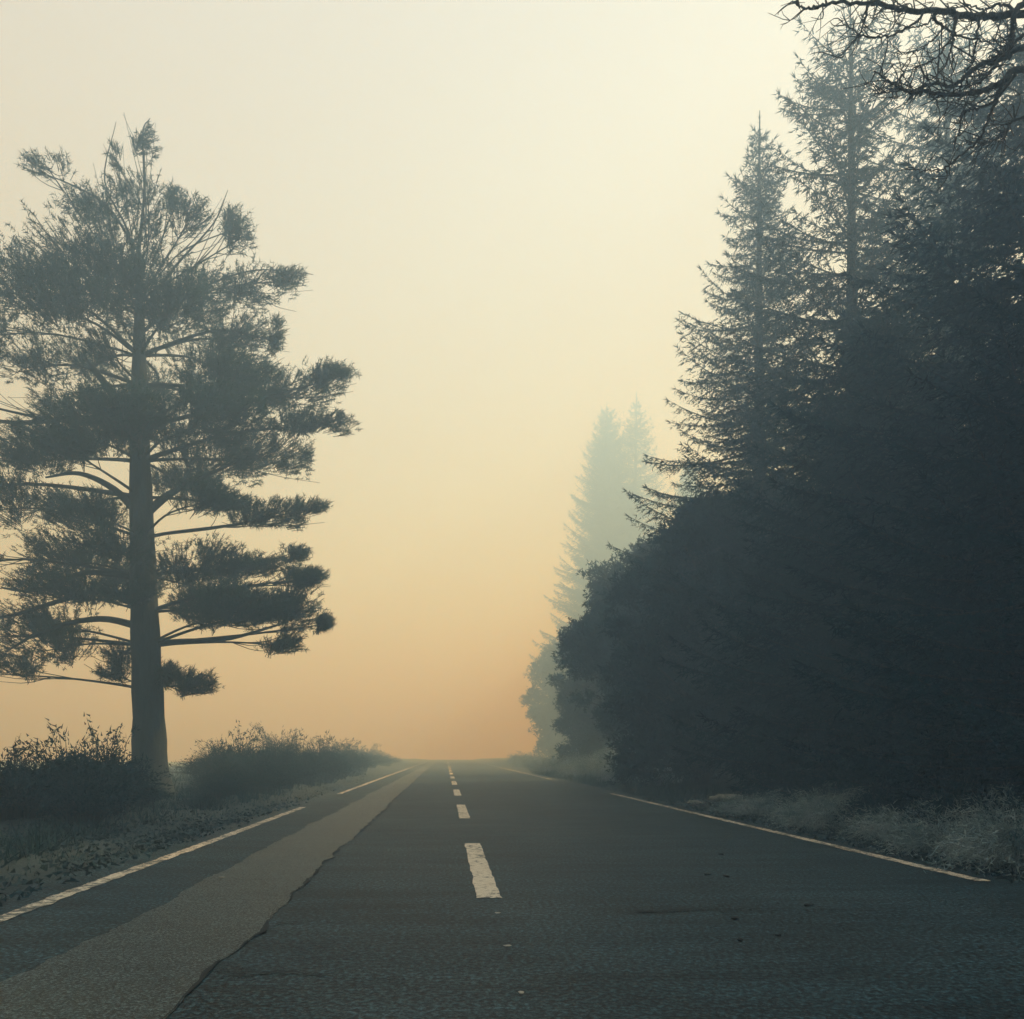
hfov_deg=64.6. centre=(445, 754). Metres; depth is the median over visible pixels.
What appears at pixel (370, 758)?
shrub
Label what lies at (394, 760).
shrub
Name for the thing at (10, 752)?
shrub
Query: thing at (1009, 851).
dry shrub
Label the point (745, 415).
spruce tree
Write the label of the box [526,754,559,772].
dry shrub
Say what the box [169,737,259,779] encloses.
shrub
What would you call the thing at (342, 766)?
shrub
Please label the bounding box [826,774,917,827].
shrub
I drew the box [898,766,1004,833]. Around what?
shrub
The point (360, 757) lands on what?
shrub
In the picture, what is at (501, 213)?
sky
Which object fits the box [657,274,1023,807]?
spruce tree
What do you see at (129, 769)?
shrub
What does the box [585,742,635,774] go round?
dry shrub
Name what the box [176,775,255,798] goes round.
shrub
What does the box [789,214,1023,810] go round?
spruce tree
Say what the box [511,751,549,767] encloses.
dry shrub
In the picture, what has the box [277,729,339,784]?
shrub
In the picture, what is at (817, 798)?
dry shrub
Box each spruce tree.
[526,408,654,737]
[568,391,672,625]
[597,110,844,788]
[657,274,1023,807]
[665,0,1023,787]
[667,456,707,528]
[727,7,1023,807]
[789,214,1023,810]
[810,0,1023,467]
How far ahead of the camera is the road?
4.86 m
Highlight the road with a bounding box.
[0,760,1023,1018]
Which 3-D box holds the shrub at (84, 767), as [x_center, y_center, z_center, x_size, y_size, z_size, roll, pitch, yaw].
[-5.170,0.204,11.334,1.747,1.401,1.934,0,0,16]
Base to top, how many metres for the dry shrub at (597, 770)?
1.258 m
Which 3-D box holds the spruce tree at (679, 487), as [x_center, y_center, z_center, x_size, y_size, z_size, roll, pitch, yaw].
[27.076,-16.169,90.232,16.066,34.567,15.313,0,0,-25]
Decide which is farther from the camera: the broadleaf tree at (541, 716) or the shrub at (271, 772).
the broadleaf tree at (541, 716)
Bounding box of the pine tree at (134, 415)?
[0,114,361,796]
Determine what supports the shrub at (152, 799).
on the ground at (19, 865)
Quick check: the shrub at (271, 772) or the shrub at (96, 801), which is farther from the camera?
the shrub at (271, 772)
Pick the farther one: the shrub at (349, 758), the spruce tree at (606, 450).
the spruce tree at (606, 450)
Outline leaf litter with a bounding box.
[0,787,1023,906]
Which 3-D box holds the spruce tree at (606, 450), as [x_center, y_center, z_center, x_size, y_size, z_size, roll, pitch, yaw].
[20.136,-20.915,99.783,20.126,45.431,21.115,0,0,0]
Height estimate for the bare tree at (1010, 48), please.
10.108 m
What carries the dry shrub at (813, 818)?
on the ground at (19, 865)
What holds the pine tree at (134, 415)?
on the ground at (19, 865)
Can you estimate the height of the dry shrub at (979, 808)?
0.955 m
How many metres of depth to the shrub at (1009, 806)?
7.55 m
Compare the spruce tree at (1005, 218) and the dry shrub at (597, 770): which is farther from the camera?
the dry shrub at (597, 770)
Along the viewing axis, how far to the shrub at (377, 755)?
51.80 m
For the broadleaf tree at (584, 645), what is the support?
on the ground at (19, 865)
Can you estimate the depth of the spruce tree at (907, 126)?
19.71 m
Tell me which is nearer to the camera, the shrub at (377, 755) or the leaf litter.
the leaf litter
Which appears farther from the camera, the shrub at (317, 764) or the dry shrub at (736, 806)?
the shrub at (317, 764)
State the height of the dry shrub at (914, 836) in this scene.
0.649 m
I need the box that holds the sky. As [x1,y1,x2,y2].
[0,0,1023,761]
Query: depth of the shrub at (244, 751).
22.54 m
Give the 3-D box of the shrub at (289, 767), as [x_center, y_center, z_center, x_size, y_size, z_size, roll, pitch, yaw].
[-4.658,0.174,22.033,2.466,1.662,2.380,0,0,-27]
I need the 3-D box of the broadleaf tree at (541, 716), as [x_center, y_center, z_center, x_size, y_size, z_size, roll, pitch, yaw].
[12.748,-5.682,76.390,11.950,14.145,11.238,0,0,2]
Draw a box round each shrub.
[0,736,90,820]
[1,739,50,805]
[5,718,148,814]
[17,761,137,823]
[59,713,172,814]
[126,773,173,807]
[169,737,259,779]
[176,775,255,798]
[185,757,273,794]
[205,720,273,769]
[228,750,304,794]
[242,733,320,788]
[245,722,316,762]
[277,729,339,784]
[299,729,354,782]
[314,736,371,778]
[332,738,375,774]
[338,742,386,771]
[358,743,396,767]
[373,748,402,766]
[502,750,537,765]
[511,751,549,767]
[522,754,555,770]
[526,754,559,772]
[549,748,591,773]
[551,754,604,777]
[582,759,618,778]
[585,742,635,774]
[594,766,639,783]
[708,788,788,818]
[759,792,861,834]
[762,781,875,824]
[770,775,837,811]
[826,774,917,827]
[829,794,946,843]
[865,804,995,863]
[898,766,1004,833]
[913,796,1023,881]
[925,778,1023,834]
[966,789,1023,863]
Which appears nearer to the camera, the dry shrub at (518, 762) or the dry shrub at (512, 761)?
the dry shrub at (518, 762)
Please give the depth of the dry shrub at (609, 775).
27.30 m
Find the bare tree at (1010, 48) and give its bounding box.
[769,0,1023,190]
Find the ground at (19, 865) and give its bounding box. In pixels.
[0,757,1022,895]
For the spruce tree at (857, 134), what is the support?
on the ground at (19, 865)
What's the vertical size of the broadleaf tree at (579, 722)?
9.221 m
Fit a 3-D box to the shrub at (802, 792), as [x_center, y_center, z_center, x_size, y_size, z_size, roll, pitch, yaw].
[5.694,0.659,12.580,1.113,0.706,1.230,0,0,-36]
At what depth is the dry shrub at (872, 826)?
9.17 m
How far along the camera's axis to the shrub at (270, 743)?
26.77 m
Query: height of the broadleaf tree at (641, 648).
8.382 m
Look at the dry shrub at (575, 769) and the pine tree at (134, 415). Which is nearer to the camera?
the pine tree at (134, 415)
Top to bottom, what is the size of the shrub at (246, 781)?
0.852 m
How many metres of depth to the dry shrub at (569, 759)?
38.73 m
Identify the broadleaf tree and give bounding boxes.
[518,626,591,759]
[545,611,647,771]
[551,533,694,770]
[594,489,777,789]
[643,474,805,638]
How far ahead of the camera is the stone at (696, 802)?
16.54 m
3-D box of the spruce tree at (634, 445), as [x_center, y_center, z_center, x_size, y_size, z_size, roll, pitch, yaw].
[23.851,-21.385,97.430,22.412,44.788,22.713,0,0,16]
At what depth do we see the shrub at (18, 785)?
10.16 m

